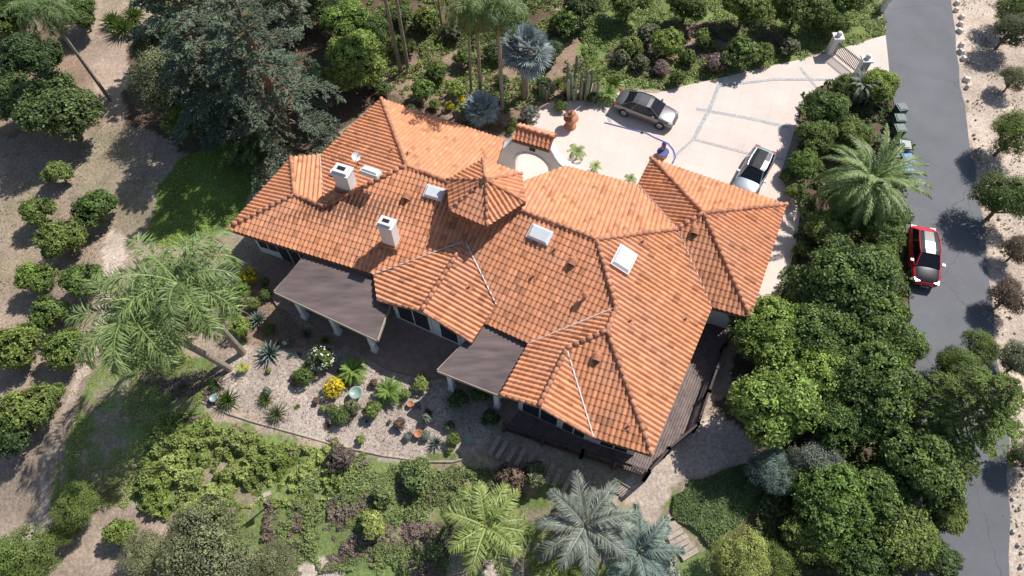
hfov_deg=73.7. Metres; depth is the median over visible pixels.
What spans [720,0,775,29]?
broadleaf tree
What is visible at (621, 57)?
shrub
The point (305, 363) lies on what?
succulent plant
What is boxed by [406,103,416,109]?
round shrub
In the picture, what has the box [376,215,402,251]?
chimney
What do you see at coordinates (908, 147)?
wheelie bin
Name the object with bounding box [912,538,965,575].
evergreen tree
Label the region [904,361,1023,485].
pine tree
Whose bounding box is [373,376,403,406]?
sago cycad
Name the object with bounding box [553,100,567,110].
shrub
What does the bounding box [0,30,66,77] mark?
oak tree
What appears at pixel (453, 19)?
queen palm
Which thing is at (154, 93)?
oak tree
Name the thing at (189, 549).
shrub tree
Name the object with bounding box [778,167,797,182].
shrub
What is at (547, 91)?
columnar cactus
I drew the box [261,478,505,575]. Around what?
ground cover heather
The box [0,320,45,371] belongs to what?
citrus tree
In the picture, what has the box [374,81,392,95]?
round shrub
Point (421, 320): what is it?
windows
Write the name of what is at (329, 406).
shrub
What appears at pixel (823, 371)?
evergreen tree
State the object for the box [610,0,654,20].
broadleaf tree
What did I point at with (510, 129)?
round shrub
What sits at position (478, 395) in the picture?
shrub
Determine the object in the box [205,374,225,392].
agave plant
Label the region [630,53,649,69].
shrub
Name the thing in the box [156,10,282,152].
cedar tree
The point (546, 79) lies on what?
shrub
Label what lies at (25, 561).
shrub tree
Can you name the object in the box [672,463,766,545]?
ground cover vines
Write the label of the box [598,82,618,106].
sago cycad
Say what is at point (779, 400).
evergreen tree
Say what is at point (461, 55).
shrub
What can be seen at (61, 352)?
citrus tree
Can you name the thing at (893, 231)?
broadleaf tree
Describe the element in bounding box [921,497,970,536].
evergreen tree
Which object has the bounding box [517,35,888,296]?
driveway
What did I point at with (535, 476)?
shrub
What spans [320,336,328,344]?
agave plant
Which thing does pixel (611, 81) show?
agave plant
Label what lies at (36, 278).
citrus tree
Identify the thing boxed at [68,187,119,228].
citrus tree
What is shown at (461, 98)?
yellow shrub
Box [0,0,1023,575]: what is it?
ground
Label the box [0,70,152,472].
dry weeds
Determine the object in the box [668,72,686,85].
shrub
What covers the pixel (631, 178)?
pygmy palm
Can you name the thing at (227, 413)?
garden kerb
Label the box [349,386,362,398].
glazed garden pot
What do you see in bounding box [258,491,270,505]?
garden lamp post
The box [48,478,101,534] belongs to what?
shrub tree
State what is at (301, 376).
round shrub
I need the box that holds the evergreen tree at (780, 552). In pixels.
[758,538,801,575]
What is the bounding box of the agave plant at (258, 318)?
[248,308,268,328]
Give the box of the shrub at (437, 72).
[424,63,450,81]
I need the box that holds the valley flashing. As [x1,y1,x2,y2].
[319,154,711,436]
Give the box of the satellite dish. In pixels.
[351,152,360,165]
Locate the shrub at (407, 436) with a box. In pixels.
[403,433,411,440]
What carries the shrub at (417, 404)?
on the ground at (718, 440)
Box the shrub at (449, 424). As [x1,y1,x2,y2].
[444,420,454,430]
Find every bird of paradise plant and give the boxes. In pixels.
[96,9,124,28]
[106,15,137,38]
[118,5,145,23]
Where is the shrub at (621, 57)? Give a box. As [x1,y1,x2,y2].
[611,49,630,65]
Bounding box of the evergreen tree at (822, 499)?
[789,457,875,550]
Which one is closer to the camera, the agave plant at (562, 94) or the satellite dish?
the satellite dish
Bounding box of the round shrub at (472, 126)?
[468,123,476,129]
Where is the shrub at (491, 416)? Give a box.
[480,408,500,426]
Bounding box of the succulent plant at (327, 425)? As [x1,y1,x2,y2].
[323,421,331,429]
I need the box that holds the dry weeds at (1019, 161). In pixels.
[961,0,1023,548]
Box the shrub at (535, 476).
[521,460,545,487]
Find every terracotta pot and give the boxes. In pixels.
[407,400,413,406]
[414,429,421,437]
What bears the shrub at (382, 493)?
on the ground at (718, 440)
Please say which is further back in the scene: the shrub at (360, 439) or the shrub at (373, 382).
the shrub at (373, 382)
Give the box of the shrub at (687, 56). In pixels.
[678,48,696,64]
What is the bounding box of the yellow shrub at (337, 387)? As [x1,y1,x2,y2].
[322,376,345,399]
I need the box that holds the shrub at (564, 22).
[548,9,585,37]
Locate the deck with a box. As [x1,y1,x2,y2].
[502,323,733,481]
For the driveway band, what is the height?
0.012 m
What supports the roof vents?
attached to the roof underside
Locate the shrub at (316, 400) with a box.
[313,396,319,403]
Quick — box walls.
[257,244,730,455]
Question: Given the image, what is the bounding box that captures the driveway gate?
[825,31,873,77]
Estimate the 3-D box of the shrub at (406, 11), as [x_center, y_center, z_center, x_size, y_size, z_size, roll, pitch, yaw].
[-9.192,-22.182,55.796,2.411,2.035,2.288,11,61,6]
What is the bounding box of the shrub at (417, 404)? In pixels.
[414,401,420,408]
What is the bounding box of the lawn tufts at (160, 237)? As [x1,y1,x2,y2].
[144,141,267,247]
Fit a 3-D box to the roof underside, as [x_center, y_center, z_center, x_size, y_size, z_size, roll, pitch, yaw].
[-0.703,-4.337,40.413,31.068,4.400,19.226,22,62,12]
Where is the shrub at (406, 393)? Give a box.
[399,388,410,398]
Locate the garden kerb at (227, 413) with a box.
[199,400,482,462]
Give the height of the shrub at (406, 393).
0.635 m
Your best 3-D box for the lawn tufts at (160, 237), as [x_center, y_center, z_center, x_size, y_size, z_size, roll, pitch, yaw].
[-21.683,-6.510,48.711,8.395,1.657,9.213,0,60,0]
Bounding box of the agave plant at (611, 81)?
[605,76,624,87]
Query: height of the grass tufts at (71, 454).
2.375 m
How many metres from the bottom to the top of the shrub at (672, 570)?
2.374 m
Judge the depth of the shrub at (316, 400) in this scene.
39.86 m
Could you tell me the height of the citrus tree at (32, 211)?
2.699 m
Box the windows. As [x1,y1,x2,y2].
[255,240,629,453]
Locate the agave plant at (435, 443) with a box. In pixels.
[429,435,443,450]
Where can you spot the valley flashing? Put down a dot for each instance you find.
(547, 334)
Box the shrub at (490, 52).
[482,40,504,61]
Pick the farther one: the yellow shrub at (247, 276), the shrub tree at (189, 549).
the yellow shrub at (247, 276)
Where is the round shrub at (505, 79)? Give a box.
[493,74,507,84]
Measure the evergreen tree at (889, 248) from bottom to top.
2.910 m
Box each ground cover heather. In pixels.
[138,366,373,468]
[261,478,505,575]
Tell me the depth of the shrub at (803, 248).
44.43 m
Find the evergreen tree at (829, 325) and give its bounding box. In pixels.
[782,295,864,362]
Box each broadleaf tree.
[218,144,247,175]
[229,131,278,172]
[297,0,343,24]
[306,63,335,90]
[319,0,369,37]
[322,28,386,90]
[360,14,389,45]
[562,0,600,22]
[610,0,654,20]
[664,0,708,23]
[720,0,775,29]
[769,0,835,29]
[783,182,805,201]
[787,148,824,180]
[794,119,838,154]
[803,87,850,122]
[804,208,846,243]
[812,8,851,36]
[827,0,875,14]
[828,192,876,229]
[831,72,864,99]
[834,114,874,153]
[857,212,907,250]
[859,67,901,102]
[874,261,910,297]
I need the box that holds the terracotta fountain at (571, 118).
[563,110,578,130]
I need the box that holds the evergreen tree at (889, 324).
[846,290,914,355]
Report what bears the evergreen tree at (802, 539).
on the ground at (718, 440)
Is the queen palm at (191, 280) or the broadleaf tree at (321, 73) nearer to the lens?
the queen palm at (191, 280)
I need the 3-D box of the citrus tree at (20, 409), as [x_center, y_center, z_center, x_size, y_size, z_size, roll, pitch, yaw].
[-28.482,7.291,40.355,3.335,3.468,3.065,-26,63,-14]
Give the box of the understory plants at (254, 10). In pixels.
[129,0,315,35]
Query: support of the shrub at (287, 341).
on the ground at (718, 440)
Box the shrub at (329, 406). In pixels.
[325,402,335,412]
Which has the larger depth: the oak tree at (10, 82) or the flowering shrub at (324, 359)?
the oak tree at (10, 82)
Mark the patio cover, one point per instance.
(487, 360)
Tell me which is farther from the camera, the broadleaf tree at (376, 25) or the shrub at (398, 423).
the broadleaf tree at (376, 25)
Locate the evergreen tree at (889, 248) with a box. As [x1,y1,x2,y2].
[859,241,902,272]
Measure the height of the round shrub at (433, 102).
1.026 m
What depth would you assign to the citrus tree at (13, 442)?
39.13 m
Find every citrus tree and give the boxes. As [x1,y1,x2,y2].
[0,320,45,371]
[0,383,58,432]
[0,421,38,459]
[12,261,58,293]
[17,197,57,226]
[27,294,70,331]
[28,215,88,259]
[34,382,67,411]
[38,326,86,371]
[39,159,74,183]
[55,261,104,299]
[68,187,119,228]
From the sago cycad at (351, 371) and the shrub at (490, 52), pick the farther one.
the shrub at (490, 52)
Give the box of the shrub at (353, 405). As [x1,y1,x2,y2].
[342,398,360,414]
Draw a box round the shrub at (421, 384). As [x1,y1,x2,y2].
[412,373,430,392]
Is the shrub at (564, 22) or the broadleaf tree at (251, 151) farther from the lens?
the shrub at (564, 22)
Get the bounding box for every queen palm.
[3,0,111,101]
[63,254,232,381]
[95,223,247,355]
[383,0,402,74]
[395,0,409,72]
[437,0,442,27]
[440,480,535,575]
[444,0,490,93]
[447,0,502,90]
[459,0,529,110]
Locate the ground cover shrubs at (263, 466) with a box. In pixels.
[132,419,343,523]
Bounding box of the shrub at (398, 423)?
[393,417,405,430]
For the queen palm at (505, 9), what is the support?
on the ground at (718, 440)
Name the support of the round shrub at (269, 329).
on the ground at (718, 440)
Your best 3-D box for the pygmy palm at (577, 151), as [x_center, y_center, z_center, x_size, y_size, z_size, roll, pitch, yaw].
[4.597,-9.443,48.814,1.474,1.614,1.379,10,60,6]
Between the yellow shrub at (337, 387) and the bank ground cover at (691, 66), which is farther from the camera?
the bank ground cover at (691, 66)
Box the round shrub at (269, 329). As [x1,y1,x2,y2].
[263,322,276,335]
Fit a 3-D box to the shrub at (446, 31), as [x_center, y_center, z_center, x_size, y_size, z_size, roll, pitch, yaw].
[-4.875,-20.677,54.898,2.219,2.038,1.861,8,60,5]
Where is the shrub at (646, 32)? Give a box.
[636,22,659,43]
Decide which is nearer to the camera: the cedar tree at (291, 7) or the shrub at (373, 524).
the shrub at (373, 524)
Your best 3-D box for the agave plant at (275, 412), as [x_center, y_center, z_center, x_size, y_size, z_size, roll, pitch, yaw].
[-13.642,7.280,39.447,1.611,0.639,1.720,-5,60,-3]
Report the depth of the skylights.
39.18 m
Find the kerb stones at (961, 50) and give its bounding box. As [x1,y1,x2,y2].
[953,0,1023,569]
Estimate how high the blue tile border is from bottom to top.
0.001 m
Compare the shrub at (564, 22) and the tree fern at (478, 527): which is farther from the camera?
the shrub at (564, 22)
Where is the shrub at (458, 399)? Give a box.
[446,389,469,410]
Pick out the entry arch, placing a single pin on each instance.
(552, 159)
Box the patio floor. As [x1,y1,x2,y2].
[251,256,519,422]
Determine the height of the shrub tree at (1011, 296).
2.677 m
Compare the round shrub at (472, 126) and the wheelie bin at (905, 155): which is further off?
the round shrub at (472, 126)
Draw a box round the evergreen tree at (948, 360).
[933,344,983,387]
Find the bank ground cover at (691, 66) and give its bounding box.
[589,0,886,90]
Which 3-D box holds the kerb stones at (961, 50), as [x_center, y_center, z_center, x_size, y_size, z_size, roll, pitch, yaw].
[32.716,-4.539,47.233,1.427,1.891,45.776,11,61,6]
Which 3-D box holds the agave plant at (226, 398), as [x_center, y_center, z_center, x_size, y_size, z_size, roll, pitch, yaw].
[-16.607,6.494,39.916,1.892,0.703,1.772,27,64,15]
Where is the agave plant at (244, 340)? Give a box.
[238,336,248,344]
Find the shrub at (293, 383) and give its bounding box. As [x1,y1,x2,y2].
[289,378,299,386]
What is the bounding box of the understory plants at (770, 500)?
[754,71,925,575]
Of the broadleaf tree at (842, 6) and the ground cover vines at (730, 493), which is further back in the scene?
the broadleaf tree at (842, 6)
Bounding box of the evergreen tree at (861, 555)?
[829,523,901,575]
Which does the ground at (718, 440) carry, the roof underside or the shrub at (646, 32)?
the shrub at (646, 32)
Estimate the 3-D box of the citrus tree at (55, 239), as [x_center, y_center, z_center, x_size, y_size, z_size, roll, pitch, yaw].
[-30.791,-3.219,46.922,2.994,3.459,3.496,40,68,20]
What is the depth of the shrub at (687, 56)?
53.17 m
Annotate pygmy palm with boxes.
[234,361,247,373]
[567,143,586,160]
[590,160,601,172]
[624,174,636,182]
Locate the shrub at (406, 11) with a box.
[383,3,412,21]
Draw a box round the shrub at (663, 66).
[652,59,670,76]
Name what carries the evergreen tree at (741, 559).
on the ground at (718, 440)
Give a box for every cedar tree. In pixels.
[122,0,261,59]
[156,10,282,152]
[191,0,347,194]
[250,0,322,58]
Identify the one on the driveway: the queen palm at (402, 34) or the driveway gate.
the driveway gate
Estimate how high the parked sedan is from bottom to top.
1.508 m
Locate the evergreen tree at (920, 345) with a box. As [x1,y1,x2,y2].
[894,322,931,368]
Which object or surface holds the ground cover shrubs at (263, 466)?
on the ground at (718, 440)
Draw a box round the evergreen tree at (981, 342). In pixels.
[959,327,1002,367]
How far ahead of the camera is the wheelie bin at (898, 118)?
49.85 m
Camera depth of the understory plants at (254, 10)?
58.09 m
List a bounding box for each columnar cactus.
[539,78,555,101]
[566,55,599,101]
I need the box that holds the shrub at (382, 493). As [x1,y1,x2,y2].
[372,484,394,508]
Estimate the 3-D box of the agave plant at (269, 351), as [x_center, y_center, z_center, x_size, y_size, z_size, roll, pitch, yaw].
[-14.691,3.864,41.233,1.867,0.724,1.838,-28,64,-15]
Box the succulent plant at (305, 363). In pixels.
[301,360,309,367]
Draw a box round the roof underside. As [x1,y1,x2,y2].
[229,135,746,456]
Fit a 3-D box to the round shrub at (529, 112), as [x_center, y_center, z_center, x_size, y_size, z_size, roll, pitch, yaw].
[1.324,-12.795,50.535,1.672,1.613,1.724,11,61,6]
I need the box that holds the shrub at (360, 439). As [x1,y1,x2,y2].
[356,434,364,443]
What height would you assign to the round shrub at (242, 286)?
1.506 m
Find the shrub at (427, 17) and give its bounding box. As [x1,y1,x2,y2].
[411,6,442,30]
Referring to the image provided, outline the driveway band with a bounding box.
[602,67,831,159]
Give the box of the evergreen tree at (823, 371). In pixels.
[784,340,851,407]
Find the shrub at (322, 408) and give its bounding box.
[319,405,325,412]
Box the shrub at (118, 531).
[101,517,139,548]
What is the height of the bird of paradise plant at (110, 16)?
1.023 m
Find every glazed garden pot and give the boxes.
[209,394,217,401]
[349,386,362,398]
[465,436,472,443]
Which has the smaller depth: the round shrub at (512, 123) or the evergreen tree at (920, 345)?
the evergreen tree at (920, 345)
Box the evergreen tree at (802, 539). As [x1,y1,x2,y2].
[778,511,841,567]
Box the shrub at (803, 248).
[790,240,811,256]
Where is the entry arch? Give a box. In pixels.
[498,138,587,170]
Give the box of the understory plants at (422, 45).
[367,0,605,125]
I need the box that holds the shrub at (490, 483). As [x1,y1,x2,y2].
[484,477,502,498]
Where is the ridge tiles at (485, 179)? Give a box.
[225,96,788,455]
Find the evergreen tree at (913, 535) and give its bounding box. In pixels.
[866,497,941,575]
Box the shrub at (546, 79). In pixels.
[536,77,552,88]
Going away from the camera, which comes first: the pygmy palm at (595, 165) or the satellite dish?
the satellite dish
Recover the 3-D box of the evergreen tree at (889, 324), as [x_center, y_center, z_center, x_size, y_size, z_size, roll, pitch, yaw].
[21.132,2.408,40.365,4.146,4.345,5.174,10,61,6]
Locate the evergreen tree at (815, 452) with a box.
[785,438,846,488]
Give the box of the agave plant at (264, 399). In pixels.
[256,392,275,407]
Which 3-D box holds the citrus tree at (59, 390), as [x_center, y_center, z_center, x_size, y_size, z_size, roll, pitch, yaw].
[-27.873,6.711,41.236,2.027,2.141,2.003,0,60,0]
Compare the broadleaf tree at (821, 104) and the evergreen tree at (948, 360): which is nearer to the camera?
the evergreen tree at (948, 360)
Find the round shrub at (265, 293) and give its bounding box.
[259,287,272,299]
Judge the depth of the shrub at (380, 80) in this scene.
52.07 m
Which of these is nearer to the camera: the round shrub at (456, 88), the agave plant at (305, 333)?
the agave plant at (305, 333)
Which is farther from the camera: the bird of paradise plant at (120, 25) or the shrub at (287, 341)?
the bird of paradise plant at (120, 25)
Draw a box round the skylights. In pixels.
[328,165,637,274]
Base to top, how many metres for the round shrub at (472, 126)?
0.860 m
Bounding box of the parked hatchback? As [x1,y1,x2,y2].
[905,224,945,287]
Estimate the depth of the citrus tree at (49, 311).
43.58 m
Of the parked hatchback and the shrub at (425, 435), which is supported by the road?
the parked hatchback
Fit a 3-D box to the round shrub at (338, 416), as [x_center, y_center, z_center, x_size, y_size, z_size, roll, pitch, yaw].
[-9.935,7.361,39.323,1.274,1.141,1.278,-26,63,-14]
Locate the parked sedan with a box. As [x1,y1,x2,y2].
[613,90,678,129]
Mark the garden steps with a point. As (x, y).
(675, 525)
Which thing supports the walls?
on the ground at (718, 440)
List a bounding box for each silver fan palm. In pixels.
[461,89,502,127]
[496,20,555,99]
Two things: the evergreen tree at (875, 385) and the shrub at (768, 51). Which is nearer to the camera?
the evergreen tree at (875, 385)
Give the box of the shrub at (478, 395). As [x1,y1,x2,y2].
[470,388,488,401]
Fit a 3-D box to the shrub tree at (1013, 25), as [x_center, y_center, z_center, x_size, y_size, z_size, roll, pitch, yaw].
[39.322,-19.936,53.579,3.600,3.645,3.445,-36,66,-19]
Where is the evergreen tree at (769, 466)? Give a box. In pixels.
[743,447,794,496]
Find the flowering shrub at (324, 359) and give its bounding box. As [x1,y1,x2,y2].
[306,343,336,371]
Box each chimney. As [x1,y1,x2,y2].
[330,162,359,192]
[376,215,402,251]
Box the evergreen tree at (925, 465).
[875,423,969,518]
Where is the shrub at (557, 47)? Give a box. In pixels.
[547,40,562,63]
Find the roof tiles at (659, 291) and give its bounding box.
[229,99,785,453]
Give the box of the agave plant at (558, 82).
[552,77,565,86]
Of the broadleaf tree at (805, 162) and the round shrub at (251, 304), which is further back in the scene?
the broadleaf tree at (805, 162)
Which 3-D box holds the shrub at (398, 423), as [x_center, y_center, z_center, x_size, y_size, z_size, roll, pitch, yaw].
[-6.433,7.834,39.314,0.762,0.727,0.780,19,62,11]
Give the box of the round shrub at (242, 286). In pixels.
[230,281,250,304]
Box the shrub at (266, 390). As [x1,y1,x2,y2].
[261,386,271,395]
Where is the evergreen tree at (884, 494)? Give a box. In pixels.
[847,463,918,525]
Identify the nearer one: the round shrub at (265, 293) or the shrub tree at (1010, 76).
the round shrub at (265, 293)
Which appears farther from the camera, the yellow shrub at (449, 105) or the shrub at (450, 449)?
the yellow shrub at (449, 105)
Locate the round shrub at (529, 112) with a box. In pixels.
[518,104,540,123]
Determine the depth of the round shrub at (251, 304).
42.81 m
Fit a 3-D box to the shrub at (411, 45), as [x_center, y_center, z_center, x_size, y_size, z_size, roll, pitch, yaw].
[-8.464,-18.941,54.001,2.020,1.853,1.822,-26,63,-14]
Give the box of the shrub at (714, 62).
[706,52,726,72]
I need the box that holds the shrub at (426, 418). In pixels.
[419,411,432,424]
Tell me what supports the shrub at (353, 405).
on the ground at (718, 440)
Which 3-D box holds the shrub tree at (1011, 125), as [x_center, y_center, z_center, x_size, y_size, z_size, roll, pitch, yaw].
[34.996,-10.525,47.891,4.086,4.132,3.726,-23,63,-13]
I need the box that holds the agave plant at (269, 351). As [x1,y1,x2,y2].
[256,340,284,367]
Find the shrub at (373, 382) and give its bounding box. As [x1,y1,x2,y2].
[369,378,376,386]
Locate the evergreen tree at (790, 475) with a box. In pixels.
[776,458,803,495]
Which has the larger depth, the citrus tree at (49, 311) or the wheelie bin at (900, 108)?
the wheelie bin at (900, 108)
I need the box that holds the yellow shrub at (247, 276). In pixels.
[239,266,259,283]
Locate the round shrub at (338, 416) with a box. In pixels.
[328,405,349,425]
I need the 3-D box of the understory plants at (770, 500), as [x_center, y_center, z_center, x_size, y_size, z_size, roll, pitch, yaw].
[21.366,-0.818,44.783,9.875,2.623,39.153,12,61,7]
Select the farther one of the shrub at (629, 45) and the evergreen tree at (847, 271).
the shrub at (629, 45)
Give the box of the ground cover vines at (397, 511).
[272,447,525,575]
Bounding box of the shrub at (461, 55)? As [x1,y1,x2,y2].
[451,46,474,65]
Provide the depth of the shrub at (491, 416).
39.01 m
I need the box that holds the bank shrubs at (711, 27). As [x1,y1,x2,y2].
[603,16,793,76]
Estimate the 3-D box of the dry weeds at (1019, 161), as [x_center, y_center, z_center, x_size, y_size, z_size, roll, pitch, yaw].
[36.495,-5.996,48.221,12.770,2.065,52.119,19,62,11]
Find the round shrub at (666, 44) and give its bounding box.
[649,26,685,56]
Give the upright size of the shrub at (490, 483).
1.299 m
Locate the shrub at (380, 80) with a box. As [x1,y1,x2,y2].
[364,73,383,85]
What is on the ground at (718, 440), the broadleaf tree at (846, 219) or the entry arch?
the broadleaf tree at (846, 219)
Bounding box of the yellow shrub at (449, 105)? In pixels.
[444,101,453,109]
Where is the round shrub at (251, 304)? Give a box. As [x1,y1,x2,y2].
[245,296,260,309]
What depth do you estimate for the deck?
39.16 m
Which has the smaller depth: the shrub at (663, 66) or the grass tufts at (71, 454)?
the grass tufts at (71, 454)
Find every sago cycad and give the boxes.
[337,355,367,386]
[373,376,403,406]
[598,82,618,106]
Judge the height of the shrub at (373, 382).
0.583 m
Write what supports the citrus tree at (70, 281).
on the ground at (718, 440)
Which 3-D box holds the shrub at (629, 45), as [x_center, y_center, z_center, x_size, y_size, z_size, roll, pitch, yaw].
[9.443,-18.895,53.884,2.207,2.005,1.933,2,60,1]
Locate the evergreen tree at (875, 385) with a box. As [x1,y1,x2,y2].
[825,338,927,433]
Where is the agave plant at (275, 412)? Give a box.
[264,402,288,424]
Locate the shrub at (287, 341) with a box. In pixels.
[282,335,293,345]
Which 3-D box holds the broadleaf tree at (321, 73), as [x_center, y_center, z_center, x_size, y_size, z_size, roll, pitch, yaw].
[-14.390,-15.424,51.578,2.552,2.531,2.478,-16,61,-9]
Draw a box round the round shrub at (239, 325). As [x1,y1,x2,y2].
[225,315,251,337]
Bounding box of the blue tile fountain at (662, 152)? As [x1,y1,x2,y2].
[657,142,668,159]
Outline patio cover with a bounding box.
[274,255,526,409]
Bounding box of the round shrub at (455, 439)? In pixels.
[446,432,460,444]
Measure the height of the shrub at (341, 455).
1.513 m
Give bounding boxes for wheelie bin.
[889,123,907,139]
[890,102,908,115]
[890,114,906,127]
[897,153,915,165]
[897,163,913,175]
[898,140,911,153]
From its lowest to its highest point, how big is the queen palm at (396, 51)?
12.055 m
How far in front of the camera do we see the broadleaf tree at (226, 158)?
47.31 m
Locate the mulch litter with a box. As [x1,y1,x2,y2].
[206,277,486,459]
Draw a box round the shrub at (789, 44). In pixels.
[779,35,800,54]
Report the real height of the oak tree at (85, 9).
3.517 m
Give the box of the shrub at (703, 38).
[694,26,716,47]
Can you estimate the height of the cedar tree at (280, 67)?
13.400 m
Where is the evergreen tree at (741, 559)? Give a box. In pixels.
[708,522,772,575]
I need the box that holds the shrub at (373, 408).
[364,400,382,418]
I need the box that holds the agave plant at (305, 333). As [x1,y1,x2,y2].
[299,329,312,339]
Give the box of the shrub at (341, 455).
[326,444,356,471]
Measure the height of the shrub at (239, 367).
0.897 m
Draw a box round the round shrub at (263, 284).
[259,277,269,286]
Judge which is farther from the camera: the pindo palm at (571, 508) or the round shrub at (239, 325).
the round shrub at (239, 325)
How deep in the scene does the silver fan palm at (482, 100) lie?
49.91 m
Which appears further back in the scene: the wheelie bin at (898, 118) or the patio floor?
the wheelie bin at (898, 118)
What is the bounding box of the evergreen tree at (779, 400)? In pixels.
[725,355,828,449]
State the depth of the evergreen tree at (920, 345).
39.40 m
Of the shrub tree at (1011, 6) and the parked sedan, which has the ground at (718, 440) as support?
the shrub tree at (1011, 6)
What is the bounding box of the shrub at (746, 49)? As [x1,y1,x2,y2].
[722,33,762,66]
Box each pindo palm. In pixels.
[534,469,639,575]
[596,503,685,575]
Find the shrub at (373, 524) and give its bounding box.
[360,508,386,539]
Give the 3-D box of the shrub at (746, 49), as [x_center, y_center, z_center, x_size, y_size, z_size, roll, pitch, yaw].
[17.801,-17.897,52.979,3.023,2.796,2.933,21,62,12]
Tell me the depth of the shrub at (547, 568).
34.46 m
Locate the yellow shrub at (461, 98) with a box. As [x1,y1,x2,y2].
[458,96,465,104]
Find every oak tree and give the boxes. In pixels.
[0,0,35,39]
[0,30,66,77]
[0,69,30,120]
[8,66,106,141]
[58,0,97,31]
[122,43,219,114]
[125,28,165,65]
[157,102,203,137]
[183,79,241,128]
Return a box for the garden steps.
[488,434,698,560]
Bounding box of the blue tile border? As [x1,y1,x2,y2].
[604,122,675,163]
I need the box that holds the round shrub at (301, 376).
[293,367,313,386]
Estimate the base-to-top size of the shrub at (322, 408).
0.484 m
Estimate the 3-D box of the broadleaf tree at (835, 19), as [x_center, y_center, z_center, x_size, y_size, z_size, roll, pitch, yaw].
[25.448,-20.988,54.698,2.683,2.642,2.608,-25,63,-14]
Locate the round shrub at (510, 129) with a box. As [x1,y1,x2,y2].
[507,126,514,133]
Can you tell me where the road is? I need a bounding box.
[883,0,1010,575]
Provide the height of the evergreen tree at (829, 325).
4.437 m
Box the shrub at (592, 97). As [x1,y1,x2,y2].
[586,92,599,102]
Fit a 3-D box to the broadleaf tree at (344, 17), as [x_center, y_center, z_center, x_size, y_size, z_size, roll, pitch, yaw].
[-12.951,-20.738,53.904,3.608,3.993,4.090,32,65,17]
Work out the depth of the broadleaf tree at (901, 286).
41.38 m
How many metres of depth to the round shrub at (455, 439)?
38.76 m
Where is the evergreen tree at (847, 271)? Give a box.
[785,233,899,324]
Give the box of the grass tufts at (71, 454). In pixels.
[59,349,211,513]
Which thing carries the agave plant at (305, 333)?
on the ground at (718, 440)
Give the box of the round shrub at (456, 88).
[444,78,464,96]
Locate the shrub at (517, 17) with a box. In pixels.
[500,10,523,27]
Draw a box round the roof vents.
[370,147,698,430]
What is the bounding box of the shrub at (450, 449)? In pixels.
[446,446,453,454]
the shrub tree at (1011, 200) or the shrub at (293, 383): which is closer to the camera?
the shrub at (293, 383)
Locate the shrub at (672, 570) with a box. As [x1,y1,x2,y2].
[636,538,680,575]
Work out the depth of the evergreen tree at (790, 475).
36.74 m
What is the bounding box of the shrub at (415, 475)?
[399,456,430,493]
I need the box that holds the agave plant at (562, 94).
[558,87,570,99]
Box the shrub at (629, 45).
[619,36,643,55]
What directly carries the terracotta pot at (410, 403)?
on the ground at (718, 440)
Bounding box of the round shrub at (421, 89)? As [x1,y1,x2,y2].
[410,78,434,101]
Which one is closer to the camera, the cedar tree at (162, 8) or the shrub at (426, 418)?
the shrub at (426, 418)
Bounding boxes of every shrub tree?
[0,520,63,575]
[42,520,84,548]
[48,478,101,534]
[115,527,177,575]
[152,487,267,575]
[249,536,298,575]
[967,167,1023,220]
[984,275,1023,315]
[988,11,1023,49]
[988,107,1023,157]
[990,0,1023,24]
[996,337,1023,375]
[997,234,1023,264]
[999,64,1023,93]
[1007,437,1023,471]
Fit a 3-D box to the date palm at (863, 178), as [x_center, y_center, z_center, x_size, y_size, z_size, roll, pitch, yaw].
[22.937,-6.495,44.085,6.560,6.977,6.970,-40,67,-20]
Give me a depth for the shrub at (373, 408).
39.17 m
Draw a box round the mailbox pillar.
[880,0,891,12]
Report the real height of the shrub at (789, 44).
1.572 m
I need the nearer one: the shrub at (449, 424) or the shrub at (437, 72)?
the shrub at (449, 424)
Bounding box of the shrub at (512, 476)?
[494,462,527,494]
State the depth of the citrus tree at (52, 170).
50.05 m
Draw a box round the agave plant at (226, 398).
[213,384,242,411]
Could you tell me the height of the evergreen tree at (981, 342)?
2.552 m
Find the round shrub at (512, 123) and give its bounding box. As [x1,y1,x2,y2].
[507,118,517,126]
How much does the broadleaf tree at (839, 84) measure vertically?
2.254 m
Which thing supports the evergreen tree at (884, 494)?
on the ground at (718, 440)
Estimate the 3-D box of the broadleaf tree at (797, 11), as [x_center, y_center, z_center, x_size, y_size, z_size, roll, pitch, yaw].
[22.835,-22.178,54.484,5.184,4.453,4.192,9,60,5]
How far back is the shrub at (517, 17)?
54.84 m
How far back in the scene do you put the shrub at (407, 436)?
39.02 m
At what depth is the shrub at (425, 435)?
38.99 m
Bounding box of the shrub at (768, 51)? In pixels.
[758,41,774,61]
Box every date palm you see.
[810,123,934,235]
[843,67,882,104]
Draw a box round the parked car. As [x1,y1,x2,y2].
[732,144,776,193]
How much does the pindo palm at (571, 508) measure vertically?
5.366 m
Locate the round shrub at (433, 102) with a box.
[429,98,440,107]
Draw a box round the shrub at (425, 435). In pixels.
[421,429,430,440]
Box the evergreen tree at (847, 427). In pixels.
[810,398,882,457]
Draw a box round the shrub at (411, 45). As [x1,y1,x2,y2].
[393,38,416,55]
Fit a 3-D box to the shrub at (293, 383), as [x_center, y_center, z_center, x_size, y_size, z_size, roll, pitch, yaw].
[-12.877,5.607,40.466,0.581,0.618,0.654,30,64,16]
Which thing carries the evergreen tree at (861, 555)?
on the ground at (718, 440)
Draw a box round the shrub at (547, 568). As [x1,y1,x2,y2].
[524,528,593,575]
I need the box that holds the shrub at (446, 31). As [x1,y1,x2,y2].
[438,20,462,38]
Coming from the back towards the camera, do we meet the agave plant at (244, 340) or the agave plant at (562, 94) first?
the agave plant at (562, 94)
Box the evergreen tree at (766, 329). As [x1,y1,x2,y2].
[725,294,806,370]

